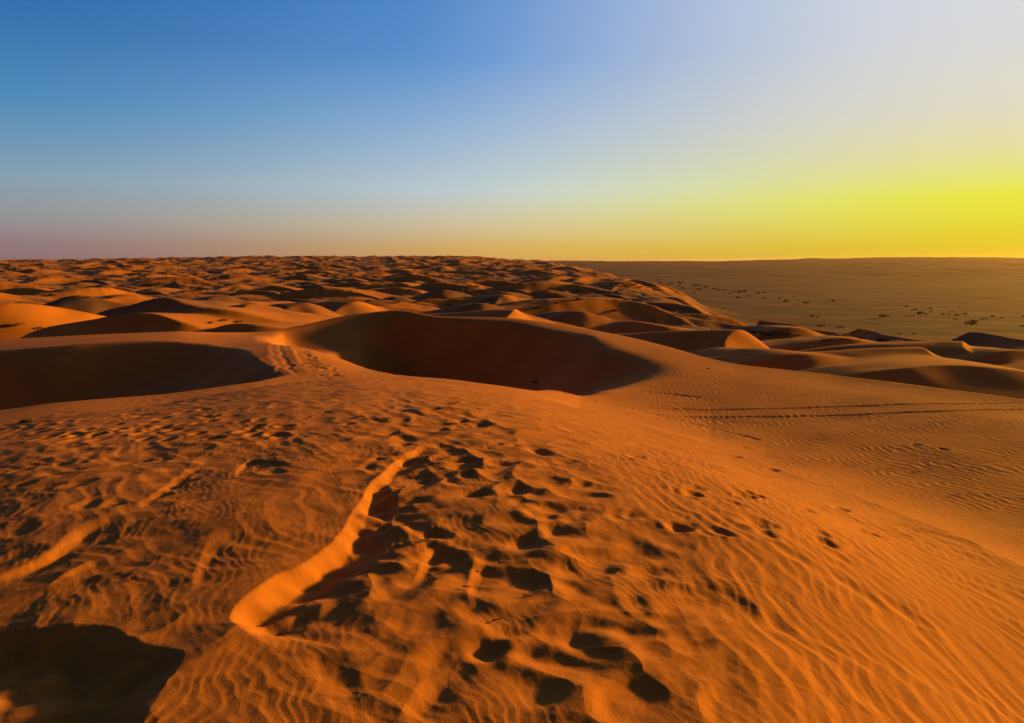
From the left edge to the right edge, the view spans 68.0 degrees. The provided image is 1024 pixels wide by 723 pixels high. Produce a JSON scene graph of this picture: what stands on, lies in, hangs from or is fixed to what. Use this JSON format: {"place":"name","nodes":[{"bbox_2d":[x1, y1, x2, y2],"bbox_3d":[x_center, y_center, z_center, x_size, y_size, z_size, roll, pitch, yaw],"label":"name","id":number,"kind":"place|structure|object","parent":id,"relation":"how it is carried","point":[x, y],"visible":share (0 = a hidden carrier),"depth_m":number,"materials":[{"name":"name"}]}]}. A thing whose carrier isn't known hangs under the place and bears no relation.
{"place":"outdoors","nodes":[
{"label":"outdoors","id":0,"kind":"place"},
{"bbox_2d":[0,311,1023,722],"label":"sand dune","id":1,"kind":"structure","parent":0,"point":[326,521],"depth_m":5.15,"materials":[{"name":"orange sand"}]},
{"bbox_2d":[19,418,32,423],"bbox_3d":[-8.556,1.050,13.316,0.299,0.092,0.235,4,9,28],"label":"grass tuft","id":2,"kind":"object","parent":1,"relation":"in","point":[25,421],"visible":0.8,"depth_m":13.29,"materials":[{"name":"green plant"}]},
{"bbox_2d":[0,255,1023,398],"bbox_3d":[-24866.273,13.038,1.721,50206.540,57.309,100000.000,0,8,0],"label":"dune field","id":3,"kind":"structure","parent":0,"point":[252,293],"depth_m":140.04,"materials":[{"name":"orange sand"}]},
{"bbox_2d":[0,323,24,326],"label":"desert bush","id":4,"kind":"object","parent":3,"relation":"on","point":[8,325],"visible":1,"depth_m":78.23,"materials":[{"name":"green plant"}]},
{"bbox_2d":[0,0,1023,260],"label":"sky","id":5,"kind":"structure","parent":0,"point":[544,130],"materials":[{"name":"blue"}]},
{"bbox_2d":[551,257,1023,273],"bbox_3d":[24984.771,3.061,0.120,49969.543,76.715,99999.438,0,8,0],"label":"hills","id":6,"kind":"structure","parent":0,"point":[986,265],"depth_m":3396.77,"materials":[{"name":"brown sand"}]},
{"bbox_2d":[602,272,1023,340],"bbox_3d":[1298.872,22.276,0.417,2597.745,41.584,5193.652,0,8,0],"label":"desert plain","id":7,"kind":"structure","parent":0,"point":[862,300],"depth_m":834.34,"materials":[{"name":"brown sand"}]},
{"bbox_2d":[965,319,977,325],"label":"desert tree","id":8,"kind":"object","parent":7,"relation":"on","point":[973,321],"visible":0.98,"depth_m":495.88,"materials":[{"name":"green plant"}]}
]}

